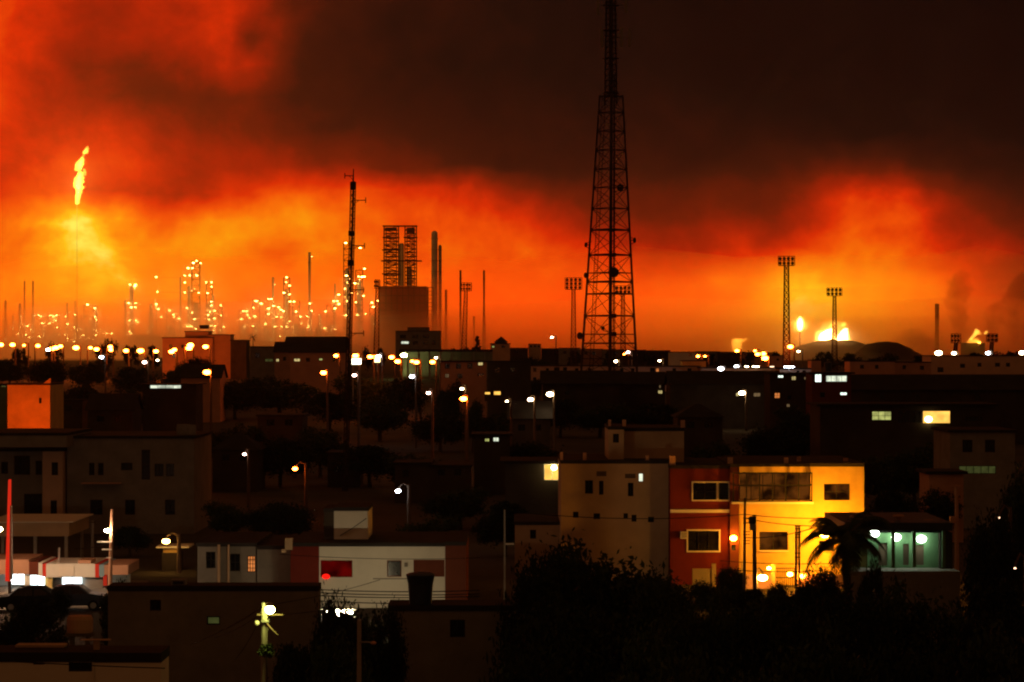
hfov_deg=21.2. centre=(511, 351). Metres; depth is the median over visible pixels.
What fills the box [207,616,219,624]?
window
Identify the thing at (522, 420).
house
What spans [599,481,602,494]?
window
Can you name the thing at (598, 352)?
house
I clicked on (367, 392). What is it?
tree
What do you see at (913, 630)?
tree
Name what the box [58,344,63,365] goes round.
street lamp
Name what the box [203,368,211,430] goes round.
street lamp
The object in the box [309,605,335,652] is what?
tree
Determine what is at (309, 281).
smokestack
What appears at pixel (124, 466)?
window
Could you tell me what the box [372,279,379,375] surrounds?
floodlight tower
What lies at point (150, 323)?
process column
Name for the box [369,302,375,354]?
process unit
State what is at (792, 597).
tree
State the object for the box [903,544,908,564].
door
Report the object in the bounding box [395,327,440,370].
apartment building
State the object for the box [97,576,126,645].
tree
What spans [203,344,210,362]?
street lamp
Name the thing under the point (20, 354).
tree
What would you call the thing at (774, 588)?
bush
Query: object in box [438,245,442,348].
process column
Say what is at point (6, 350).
storage tank
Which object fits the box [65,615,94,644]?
water tank
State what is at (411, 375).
street lamp
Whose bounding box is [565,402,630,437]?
tree
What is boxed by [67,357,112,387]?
tree
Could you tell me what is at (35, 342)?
pipe rack
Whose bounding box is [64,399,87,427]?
house
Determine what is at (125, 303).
process column
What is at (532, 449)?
tree
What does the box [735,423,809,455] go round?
tree
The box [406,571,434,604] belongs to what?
water tank
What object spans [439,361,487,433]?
house
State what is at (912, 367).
house
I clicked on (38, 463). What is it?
window
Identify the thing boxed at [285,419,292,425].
window
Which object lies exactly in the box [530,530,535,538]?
window
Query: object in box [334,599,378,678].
tree
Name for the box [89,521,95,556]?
utility pole
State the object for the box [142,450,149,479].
window
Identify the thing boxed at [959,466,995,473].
window
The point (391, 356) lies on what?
street lamp
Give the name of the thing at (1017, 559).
street lamp
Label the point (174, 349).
street lamp
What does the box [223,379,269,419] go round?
tree
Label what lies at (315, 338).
warehouse
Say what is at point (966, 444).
window
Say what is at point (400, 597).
power line
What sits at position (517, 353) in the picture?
house
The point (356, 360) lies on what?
lit sign
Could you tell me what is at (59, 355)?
tree
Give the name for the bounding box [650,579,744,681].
tree
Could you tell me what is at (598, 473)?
window
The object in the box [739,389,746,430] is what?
street lamp
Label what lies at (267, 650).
tree
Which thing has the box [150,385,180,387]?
window
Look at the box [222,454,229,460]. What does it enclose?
window
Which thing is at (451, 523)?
tree
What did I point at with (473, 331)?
smokestack
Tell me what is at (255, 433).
tree
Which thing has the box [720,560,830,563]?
power line
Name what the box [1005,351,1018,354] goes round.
tree
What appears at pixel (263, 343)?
storage tank
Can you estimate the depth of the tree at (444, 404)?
399.49 m
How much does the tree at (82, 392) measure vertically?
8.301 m
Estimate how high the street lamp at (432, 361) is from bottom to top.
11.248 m
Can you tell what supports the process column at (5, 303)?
on the ground
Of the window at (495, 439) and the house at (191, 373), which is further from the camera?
the house at (191, 373)
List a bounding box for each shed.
[679,360,706,366]
[915,468,967,541]
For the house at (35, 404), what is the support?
on the ground
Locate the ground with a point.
(486, 562)
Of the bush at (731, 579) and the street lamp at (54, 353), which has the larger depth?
the street lamp at (54, 353)
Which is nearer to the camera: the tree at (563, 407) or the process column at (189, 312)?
the tree at (563, 407)
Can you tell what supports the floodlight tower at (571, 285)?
on the ground
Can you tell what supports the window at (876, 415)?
in the house at (853, 430)
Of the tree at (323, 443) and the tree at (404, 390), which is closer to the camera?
the tree at (323, 443)
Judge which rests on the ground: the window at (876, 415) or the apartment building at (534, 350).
the apartment building at (534, 350)
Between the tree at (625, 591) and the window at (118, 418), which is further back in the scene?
the window at (118, 418)
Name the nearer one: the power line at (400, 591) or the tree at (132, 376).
the power line at (400, 591)
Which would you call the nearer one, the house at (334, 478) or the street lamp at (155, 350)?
the house at (334, 478)
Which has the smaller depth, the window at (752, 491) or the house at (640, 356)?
the window at (752, 491)
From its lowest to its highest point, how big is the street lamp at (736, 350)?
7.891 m
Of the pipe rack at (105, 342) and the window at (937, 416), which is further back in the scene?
the pipe rack at (105, 342)
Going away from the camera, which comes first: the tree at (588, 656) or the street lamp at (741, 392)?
the tree at (588, 656)
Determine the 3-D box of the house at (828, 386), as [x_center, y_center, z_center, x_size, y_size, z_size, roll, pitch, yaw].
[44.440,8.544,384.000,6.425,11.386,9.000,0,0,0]
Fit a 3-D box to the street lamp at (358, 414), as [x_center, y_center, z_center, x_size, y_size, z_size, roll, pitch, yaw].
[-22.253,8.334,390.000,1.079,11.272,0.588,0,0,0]
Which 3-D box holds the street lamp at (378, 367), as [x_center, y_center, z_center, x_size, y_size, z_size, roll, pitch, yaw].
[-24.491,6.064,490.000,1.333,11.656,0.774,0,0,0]
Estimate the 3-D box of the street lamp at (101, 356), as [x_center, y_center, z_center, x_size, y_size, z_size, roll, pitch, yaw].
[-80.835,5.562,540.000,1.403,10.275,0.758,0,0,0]
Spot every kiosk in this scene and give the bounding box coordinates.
[156,543,193,570]
[484,391,490,400]
[493,390,501,401]
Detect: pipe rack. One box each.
[0,337,73,356]
[80,339,127,356]
[235,333,344,341]
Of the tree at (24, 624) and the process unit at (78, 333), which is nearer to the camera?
the tree at (24, 624)
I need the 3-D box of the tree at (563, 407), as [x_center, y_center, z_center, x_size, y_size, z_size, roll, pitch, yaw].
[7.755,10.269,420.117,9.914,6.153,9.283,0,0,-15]
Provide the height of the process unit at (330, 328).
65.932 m
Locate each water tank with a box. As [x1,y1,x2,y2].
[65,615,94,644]
[199,325,208,328]
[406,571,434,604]
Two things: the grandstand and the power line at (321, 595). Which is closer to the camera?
the power line at (321, 595)
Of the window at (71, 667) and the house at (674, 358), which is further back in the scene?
the house at (674, 358)
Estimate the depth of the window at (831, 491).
176.15 m
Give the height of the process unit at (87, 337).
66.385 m
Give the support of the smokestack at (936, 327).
on the ground
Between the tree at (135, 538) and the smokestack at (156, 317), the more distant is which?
the smokestack at (156, 317)
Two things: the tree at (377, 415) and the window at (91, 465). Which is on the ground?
the tree at (377, 415)
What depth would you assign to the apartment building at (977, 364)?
650.00 m
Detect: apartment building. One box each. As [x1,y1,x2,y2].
[0,424,212,533]
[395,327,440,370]
[528,344,540,360]
[531,365,607,387]
[607,365,700,390]
[697,367,781,370]
[921,355,1023,373]
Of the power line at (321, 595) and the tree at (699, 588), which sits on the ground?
the tree at (699, 588)
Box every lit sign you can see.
[352,358,360,424]
[374,358,379,371]
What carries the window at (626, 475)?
in the house at (642, 471)
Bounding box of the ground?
[0,356,1023,675]
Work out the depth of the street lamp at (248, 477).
259.89 m
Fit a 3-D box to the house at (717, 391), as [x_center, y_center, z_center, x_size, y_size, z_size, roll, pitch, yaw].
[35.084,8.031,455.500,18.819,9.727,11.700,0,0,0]
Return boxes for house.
[0,383,6,429]
[0,639,169,681]
[7,378,63,427]
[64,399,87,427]
[85,393,143,430]
[107,582,320,681]
[139,383,206,430]
[162,331,250,378]
[179,364,227,421]
[196,532,298,581]
[211,433,266,491]
[249,346,273,386]
[256,413,308,454]
[273,342,289,385]
[281,503,468,607]
[288,342,347,397]
[326,450,362,486]
[388,600,514,681]
[393,459,433,502]
[428,461,472,499]
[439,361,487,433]
[471,431,512,494]
[487,361,531,419]
[490,343,510,360]
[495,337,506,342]
[500,457,557,541]
[507,401,552,453]
[510,348,528,360]
[514,514,559,576]
[540,370,621,421]
[541,348,557,364]
[558,348,579,364]
[558,420,863,584]
[580,349,601,364]
[602,349,622,364]
[620,372,665,417]
[623,350,643,364]
[644,350,669,364]
[664,371,778,427]
[668,352,696,364]
[670,404,723,457]
[695,351,719,366]
[718,352,739,366]
[742,352,772,366]
[763,372,805,431]
[770,355,782,366]
[775,368,811,371]
[802,372,854,447]
[806,402,998,485]
[808,360,820,371]
[825,512,959,642]
[844,361,895,373]
[851,374,1023,444]
[895,362,930,373]
[931,427,1017,527]
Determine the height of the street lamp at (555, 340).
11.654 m
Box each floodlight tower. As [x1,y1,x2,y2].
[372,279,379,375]
[460,282,471,348]
[565,277,581,364]
[615,286,630,364]
[778,256,794,367]
[827,288,841,370]
[951,333,960,354]
[986,333,997,354]
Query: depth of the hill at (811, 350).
2110.37 m
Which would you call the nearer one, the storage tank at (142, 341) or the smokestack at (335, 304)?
the storage tank at (142, 341)
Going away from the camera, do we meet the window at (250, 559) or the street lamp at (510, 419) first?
the window at (250, 559)
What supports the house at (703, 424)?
on the ground
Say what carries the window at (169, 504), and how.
in the apartment building at (156, 482)
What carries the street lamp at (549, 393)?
on the ground
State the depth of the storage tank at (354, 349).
2991.32 m
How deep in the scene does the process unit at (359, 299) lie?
3400.76 m
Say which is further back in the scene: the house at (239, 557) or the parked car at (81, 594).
the house at (239, 557)
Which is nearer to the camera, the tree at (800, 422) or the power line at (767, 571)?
the power line at (767, 571)
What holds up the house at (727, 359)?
on the ground
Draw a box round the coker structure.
[378,225,433,356]
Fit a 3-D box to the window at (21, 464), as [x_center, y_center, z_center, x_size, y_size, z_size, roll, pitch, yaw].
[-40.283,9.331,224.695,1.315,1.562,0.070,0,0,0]
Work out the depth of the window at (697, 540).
176.11 m
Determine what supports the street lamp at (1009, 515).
on the ground
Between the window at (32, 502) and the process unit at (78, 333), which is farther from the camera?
the process unit at (78, 333)
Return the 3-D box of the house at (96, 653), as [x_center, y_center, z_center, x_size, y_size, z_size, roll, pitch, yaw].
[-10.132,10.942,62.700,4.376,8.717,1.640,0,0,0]
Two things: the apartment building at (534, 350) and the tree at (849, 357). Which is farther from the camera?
the apartment building at (534, 350)
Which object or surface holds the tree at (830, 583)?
on the ground
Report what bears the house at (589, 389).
on the ground
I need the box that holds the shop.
[0,554,149,594]
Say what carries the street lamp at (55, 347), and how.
on the ground
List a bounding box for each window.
[1,462,7,473]
[11,574,24,583]
[14,456,29,474]
[24,494,41,513]
[30,575,44,584]
[36,461,41,474]
[51,500,56,513]
[52,462,57,474]
[62,577,81,583]
[65,404,72,410]
[69,662,91,670]
[89,463,93,474]
[90,500,101,514]
[97,415,104,421]
[98,463,102,474]
[115,415,122,421]
[121,463,131,469]
[125,500,134,514]
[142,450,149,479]
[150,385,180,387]
[150,600,160,610]
[155,464,162,475]
[165,500,174,514]
[166,464,173,475]
[206,552,214,567]
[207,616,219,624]
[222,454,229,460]
[230,554,239,570]
[240,454,246,460]
[247,556,254,571]
[267,419,274,425]
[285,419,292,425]
[321,560,351,576]
[387,560,400,576]
[403,470,408,476]
[414,560,443,576]
[438,469,444,475]
[445,363,449,368]
[450,620,464,636]
[454,469,460,475]
[456,363,460,368]
[493,437,498,441]
[518,424,524,430]
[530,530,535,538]
[536,424,540,430]
[544,464,557,479]
[585,480,592,493]
[593,513,599,518]
[596,471,605,475]
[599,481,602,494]
[613,434,618,442]
[625,474,634,477]
[628,483,632,495]
[631,515,635,521]
[686,422,694,427]
[688,531,718,550]
[693,483,715,499]
[704,422,712,427]
[719,483,728,499]
[739,474,809,499]
[759,532,787,549]
[774,393,779,397]
[815,374,820,381]
[824,484,849,499]
[826,376,846,381]
[872,411,890,419]
[898,411,920,422]
[923,411,949,422]
[937,367,942,371]
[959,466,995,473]
[962,440,971,451]
[965,417,981,420]
[985,440,994,451]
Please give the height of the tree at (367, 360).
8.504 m
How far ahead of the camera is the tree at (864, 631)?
97.64 m
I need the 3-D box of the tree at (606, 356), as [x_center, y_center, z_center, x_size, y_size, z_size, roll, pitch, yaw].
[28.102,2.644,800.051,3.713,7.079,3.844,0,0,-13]
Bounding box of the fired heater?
[297,328,318,335]
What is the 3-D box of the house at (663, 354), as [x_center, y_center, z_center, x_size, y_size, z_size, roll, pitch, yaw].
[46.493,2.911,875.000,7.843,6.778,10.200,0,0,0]
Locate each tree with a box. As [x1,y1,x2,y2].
[0,357,27,382]
[0,597,69,644]
[9,347,30,365]
[22,358,72,381]
[45,342,64,362]
[64,385,102,398]
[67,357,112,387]
[91,337,118,370]
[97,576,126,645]
[100,526,153,556]
[108,366,159,392]
[110,384,148,424]
[122,345,139,367]
[146,345,160,368]
[158,363,181,382]
[173,356,215,370]
[200,498,251,531]
[211,422,274,459]
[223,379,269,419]
[236,498,322,534]
[238,375,320,412]
[257,643,274,681]
[259,433,317,486]
[268,641,330,681]
[292,425,353,476]
[296,392,362,429]
[305,629,374,681]
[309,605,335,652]
[310,579,356,681]
[319,444,402,486]
[329,370,391,414]
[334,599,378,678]
[348,395,409,440]
[361,345,372,371]
[368,592,411,681]
[379,347,386,365]
[380,376,430,418]
[396,512,466,530]
[406,411,464,451]
[417,485,495,529]
[430,389,458,444]
[443,377,463,418]
[457,397,484,451]
[470,500,529,556]
[477,621,574,681]
[483,566,564,675]
[488,582,628,681]
[503,533,614,680]
[510,439,566,456]
[517,356,538,364]
[531,527,682,671]
[550,399,585,437]
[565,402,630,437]
[602,351,613,364]
[621,403,678,424]
[627,564,692,681]
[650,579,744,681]
[671,580,699,631]
[687,437,739,457]
[688,579,743,615]
[703,352,717,366]
[729,587,767,612]
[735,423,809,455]
[738,350,756,366]
[772,403,809,447]
[785,584,842,614]
[787,560,843,626]
[792,571,898,677]
[798,511,892,632]
[812,351,837,371]
[836,353,862,370]
[852,568,973,681]
[857,553,886,622]
[865,489,924,511]
[867,352,898,361]
[871,439,933,505]
[915,486,963,528]
[960,501,1023,617]
[993,460,1023,640]
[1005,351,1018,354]
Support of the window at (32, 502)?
in the apartment building at (156, 482)
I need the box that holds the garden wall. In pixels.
[692,563,842,588]
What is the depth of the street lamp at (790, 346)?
569.86 m
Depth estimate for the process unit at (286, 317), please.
3399.95 m
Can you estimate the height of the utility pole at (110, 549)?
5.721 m
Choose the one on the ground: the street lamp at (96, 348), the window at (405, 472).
the street lamp at (96, 348)
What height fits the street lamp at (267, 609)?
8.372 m
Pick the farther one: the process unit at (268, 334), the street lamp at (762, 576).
the process unit at (268, 334)
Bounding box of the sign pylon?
[5,479,12,593]
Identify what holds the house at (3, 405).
on the ground
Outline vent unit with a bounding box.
[171,579,186,584]
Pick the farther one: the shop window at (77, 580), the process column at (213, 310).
the process column at (213, 310)
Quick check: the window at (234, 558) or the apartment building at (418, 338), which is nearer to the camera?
the window at (234, 558)
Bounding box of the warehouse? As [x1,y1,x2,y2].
[285,336,347,341]
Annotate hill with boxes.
[782,339,865,359]
[853,342,920,359]
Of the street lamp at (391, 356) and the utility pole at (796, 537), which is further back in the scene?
the street lamp at (391, 356)
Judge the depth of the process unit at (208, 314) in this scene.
3401.35 m
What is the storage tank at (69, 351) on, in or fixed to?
on the ground
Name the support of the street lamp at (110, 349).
on the ground
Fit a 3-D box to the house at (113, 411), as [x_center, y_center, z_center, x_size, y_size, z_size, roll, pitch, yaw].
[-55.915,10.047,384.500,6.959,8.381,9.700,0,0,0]
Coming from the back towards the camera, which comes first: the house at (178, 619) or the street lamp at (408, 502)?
the street lamp at (408, 502)
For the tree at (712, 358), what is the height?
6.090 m
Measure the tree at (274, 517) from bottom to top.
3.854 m
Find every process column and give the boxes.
[2,300,8,343]
[17,303,21,344]
[29,281,35,356]
[64,302,67,341]
[93,306,106,356]
[110,300,127,344]
[128,284,137,335]
[148,303,153,334]
[184,286,192,330]
[210,295,215,333]
[263,320,265,339]
[306,311,311,327]
[318,314,325,335]
[430,231,438,330]
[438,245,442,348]
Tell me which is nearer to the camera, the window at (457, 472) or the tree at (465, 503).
the tree at (465, 503)
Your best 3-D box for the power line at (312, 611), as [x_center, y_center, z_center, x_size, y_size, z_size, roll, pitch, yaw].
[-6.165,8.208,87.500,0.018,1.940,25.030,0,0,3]
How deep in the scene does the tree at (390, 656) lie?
103.67 m
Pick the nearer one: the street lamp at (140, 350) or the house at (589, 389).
the house at (589, 389)
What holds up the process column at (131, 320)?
on the ground
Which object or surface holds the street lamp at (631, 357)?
on the ground
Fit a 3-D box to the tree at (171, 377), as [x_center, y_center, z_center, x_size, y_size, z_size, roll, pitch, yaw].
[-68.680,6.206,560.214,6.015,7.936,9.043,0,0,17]
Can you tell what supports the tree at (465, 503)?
on the ground
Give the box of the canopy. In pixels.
[0,514,93,557]
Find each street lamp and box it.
[10,342,15,363]
[23,343,28,381]
[34,343,39,364]
[49,346,55,361]
[51,345,58,361]
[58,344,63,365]
[73,345,80,364]
[94,347,101,359]
[100,354,105,392]
[106,348,112,378]
[108,344,113,380]
[124,348,129,365]
[137,348,145,367]
[142,359,148,382]
[152,348,157,381]
[162,532,181,572]
[169,349,176,366]
[172,347,177,365]
[184,346,191,360]
[187,342,193,360]
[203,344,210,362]
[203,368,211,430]
[243,448,249,508]
[254,602,282,681]
[292,461,307,509]
[321,368,328,431]
[334,353,340,392]
[352,371,359,446]
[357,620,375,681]
[368,353,374,393]
[372,353,378,384]
[376,353,383,406]
[389,354,395,377]
[395,358,402,410]
[396,482,410,523]
[410,372,416,447]
[414,358,421,421]
[427,388,433,458]
[430,358,437,411]
[435,355,440,390]
[460,384,466,460]
[460,393,468,460]
[506,396,511,448]
[528,394,535,444]
[547,389,554,452]
[551,335,556,347]
[626,350,632,364]
[704,354,709,366]
[735,348,741,366]
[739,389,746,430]
[754,348,759,366]
[757,568,766,588]
[760,351,767,366]
[762,355,769,366]
[788,344,794,367]
[935,350,942,354]
[998,505,1011,553]
[1014,553,1023,643]
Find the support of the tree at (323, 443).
on the ground
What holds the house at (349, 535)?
on the ground
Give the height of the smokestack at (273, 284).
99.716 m
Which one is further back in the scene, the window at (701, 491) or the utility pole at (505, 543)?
the window at (701, 491)
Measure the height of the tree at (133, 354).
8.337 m
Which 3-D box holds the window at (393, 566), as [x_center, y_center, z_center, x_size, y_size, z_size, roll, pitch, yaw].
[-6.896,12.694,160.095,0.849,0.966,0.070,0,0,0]
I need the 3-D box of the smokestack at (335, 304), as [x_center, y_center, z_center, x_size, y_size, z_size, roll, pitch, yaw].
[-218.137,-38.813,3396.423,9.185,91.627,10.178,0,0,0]
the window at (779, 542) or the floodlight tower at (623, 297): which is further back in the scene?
the floodlight tower at (623, 297)
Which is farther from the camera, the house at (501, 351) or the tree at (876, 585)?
the house at (501, 351)
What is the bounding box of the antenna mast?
[342,169,365,490]
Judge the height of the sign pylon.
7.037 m
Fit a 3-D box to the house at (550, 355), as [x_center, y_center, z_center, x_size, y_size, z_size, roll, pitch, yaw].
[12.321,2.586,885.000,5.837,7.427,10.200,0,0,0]
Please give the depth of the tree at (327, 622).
98.80 m
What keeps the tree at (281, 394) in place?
on the ground
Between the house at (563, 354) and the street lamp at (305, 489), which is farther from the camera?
the house at (563, 354)
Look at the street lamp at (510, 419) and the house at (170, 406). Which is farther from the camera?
the house at (170, 406)
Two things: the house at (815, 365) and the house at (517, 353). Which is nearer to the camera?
the house at (815, 365)
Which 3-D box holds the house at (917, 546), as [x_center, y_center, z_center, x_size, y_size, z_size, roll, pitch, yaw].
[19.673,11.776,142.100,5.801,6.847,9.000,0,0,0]
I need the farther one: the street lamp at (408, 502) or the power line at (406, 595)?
the street lamp at (408, 502)
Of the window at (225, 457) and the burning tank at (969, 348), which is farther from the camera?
the burning tank at (969, 348)
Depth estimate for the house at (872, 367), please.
620.00 m
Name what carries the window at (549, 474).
in the house at (531, 484)
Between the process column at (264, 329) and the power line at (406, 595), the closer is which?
the power line at (406, 595)
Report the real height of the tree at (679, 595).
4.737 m
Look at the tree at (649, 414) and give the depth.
417.81 m
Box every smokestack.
[12,315,13,341]
[23,281,27,354]
[74,301,76,340]
[156,275,185,336]
[156,300,160,335]
[269,277,274,340]
[308,252,311,311]
[334,284,339,335]
[444,290,447,348]
[459,270,461,348]
[473,316,474,346]
[482,270,485,348]
[934,304,938,354]
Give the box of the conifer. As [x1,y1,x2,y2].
[471,336,481,348]
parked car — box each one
[0,585,72,611]
[51,583,107,610]
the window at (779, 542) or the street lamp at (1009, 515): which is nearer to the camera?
the street lamp at (1009, 515)
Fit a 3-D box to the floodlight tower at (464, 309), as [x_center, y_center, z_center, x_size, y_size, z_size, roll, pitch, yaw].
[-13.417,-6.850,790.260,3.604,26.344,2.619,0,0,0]
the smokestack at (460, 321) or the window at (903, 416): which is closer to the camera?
the window at (903, 416)
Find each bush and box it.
[50,588,70,624]
[714,566,748,591]
[765,579,789,603]
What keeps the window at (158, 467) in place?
in the apartment building at (156, 482)
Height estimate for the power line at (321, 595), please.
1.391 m
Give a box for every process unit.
[38,315,48,356]
[49,315,59,353]
[73,314,81,341]
[83,304,95,356]
[166,310,174,336]
[188,261,200,330]
[206,282,212,330]
[218,305,222,333]
[238,310,249,339]
[252,299,261,339]
[265,307,278,340]
[280,277,290,341]
[292,301,301,335]
[324,305,333,335]
[343,243,359,343]
[354,268,365,356]
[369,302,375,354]
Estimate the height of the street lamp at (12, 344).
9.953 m
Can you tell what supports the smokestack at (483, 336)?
on the ground
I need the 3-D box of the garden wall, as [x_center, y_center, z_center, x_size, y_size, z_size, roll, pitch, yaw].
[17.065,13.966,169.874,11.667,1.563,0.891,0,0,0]
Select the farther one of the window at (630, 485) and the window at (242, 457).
the window at (242, 457)
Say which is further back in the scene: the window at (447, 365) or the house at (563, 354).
the house at (563, 354)
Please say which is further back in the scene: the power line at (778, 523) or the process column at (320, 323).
the process column at (320, 323)
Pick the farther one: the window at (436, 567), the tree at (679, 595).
the window at (436, 567)
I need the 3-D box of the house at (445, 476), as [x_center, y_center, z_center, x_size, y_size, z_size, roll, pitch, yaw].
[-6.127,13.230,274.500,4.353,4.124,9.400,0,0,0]
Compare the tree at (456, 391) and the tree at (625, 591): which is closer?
the tree at (625, 591)
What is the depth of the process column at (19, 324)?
3398.42 m
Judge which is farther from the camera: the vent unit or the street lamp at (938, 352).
the street lamp at (938, 352)
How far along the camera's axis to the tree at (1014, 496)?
134.31 m
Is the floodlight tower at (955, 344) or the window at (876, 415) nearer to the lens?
the window at (876, 415)
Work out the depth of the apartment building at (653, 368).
610.00 m
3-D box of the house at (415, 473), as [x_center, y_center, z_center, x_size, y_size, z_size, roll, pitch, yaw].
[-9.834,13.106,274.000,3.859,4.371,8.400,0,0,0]
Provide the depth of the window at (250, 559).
165.12 m
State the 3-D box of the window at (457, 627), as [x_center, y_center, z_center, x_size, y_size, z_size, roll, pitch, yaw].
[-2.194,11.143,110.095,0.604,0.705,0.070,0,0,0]
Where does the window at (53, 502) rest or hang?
in the apartment building at (156, 482)
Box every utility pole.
[80,531,83,556]
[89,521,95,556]
[97,510,112,584]
[504,510,513,599]
[743,498,749,590]
[743,516,756,588]
[795,526,799,589]
[949,485,962,570]
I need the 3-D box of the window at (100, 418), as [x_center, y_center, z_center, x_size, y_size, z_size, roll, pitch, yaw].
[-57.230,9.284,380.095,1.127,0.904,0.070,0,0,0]
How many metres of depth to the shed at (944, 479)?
215.00 m
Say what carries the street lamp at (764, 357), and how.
on the ground
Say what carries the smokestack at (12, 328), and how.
on the ground
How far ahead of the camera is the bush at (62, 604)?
149.81 m
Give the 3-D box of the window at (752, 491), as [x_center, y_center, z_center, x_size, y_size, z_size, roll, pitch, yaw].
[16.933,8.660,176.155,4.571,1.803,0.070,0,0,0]
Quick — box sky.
[0,0,1023,355]
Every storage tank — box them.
[0,344,22,356]
[62,342,87,356]
[109,345,130,356]
[128,335,161,356]
[250,340,275,345]
[350,345,356,356]
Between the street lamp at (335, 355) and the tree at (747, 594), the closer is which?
the tree at (747, 594)
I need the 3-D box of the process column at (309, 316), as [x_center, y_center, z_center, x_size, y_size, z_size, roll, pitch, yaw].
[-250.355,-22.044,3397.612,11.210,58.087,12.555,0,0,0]
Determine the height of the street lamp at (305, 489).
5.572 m
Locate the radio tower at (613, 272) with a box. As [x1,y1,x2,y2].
[577,0,637,371]
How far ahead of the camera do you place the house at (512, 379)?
450.00 m
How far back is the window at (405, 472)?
270.11 m
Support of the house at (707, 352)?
on the ground
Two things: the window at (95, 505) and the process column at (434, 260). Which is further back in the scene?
the process column at (434, 260)
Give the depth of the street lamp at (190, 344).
671.81 m
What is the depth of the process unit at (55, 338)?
3401.23 m
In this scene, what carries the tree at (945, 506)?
on the ground
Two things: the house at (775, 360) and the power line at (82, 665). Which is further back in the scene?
the house at (775, 360)
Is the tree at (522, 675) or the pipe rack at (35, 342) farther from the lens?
the pipe rack at (35, 342)
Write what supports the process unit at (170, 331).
on the ground
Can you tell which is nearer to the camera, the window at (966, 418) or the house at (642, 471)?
the house at (642, 471)
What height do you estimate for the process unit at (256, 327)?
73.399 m
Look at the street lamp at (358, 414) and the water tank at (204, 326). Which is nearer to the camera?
the street lamp at (358, 414)
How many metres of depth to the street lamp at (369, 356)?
479.88 m
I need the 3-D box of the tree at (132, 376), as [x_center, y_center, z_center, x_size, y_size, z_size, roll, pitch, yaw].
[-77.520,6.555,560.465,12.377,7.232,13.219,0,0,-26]
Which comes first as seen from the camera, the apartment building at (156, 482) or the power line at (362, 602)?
the power line at (362, 602)
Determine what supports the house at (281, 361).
on the ground
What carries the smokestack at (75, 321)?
on the ground
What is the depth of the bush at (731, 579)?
165.55 m
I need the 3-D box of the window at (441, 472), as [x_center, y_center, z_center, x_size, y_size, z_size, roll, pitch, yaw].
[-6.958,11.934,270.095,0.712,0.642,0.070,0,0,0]
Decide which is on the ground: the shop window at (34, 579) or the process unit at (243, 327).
the process unit at (243, 327)
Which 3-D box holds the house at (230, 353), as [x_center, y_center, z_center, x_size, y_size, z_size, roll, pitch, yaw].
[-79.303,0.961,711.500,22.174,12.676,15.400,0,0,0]
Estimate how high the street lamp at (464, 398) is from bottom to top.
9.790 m
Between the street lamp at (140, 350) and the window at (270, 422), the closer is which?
the window at (270, 422)
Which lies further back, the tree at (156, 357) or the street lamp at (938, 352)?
the tree at (156, 357)
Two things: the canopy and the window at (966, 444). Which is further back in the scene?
the window at (966, 444)
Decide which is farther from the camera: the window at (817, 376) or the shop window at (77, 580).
the window at (817, 376)
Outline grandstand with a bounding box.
[399,349,492,378]
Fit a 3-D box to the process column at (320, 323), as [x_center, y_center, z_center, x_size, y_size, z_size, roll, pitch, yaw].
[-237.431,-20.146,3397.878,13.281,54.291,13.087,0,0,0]
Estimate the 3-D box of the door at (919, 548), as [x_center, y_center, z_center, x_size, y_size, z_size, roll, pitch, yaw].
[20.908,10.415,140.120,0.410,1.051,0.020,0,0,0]
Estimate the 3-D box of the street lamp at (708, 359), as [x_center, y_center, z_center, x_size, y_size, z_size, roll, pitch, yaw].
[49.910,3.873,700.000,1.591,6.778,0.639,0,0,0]
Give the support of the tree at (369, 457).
on the ground
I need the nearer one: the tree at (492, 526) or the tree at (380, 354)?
the tree at (492, 526)
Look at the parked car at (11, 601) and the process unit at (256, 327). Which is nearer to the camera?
the parked car at (11, 601)
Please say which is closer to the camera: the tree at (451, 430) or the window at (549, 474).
the window at (549, 474)
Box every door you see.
[878,543,886,565]
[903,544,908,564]
[916,545,923,564]
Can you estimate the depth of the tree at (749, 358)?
799.74 m
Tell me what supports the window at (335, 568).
in the house at (349, 535)
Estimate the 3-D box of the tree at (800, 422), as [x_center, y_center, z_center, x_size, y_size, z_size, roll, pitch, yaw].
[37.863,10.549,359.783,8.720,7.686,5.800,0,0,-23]
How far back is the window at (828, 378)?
380.08 m
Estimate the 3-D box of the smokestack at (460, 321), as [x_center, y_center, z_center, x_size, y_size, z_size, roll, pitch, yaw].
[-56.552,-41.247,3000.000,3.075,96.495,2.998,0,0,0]
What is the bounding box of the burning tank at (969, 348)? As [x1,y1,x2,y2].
[961,343,984,354]
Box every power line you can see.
[0,660,164,668]
[190,607,260,644]
[268,602,359,615]
[276,580,377,603]
[280,554,479,558]
[321,592,479,595]
[322,595,479,597]
[323,589,479,591]
[323,601,388,603]
[500,510,744,518]
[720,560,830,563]
[720,568,808,571]
[745,514,813,518]
[745,518,809,525]
[745,528,812,537]
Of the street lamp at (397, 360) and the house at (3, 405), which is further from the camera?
the street lamp at (397, 360)
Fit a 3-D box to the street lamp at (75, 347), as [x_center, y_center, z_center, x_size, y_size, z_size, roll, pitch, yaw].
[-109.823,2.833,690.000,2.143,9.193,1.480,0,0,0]
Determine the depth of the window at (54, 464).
223.93 m
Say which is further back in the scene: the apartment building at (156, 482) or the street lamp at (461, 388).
the street lamp at (461, 388)
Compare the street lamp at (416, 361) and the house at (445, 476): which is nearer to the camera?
the house at (445, 476)
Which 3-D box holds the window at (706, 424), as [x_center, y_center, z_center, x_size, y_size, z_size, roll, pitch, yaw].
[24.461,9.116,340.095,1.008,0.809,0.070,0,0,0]
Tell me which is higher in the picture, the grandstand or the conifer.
the conifer
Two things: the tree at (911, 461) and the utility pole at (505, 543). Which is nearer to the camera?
the utility pole at (505, 543)

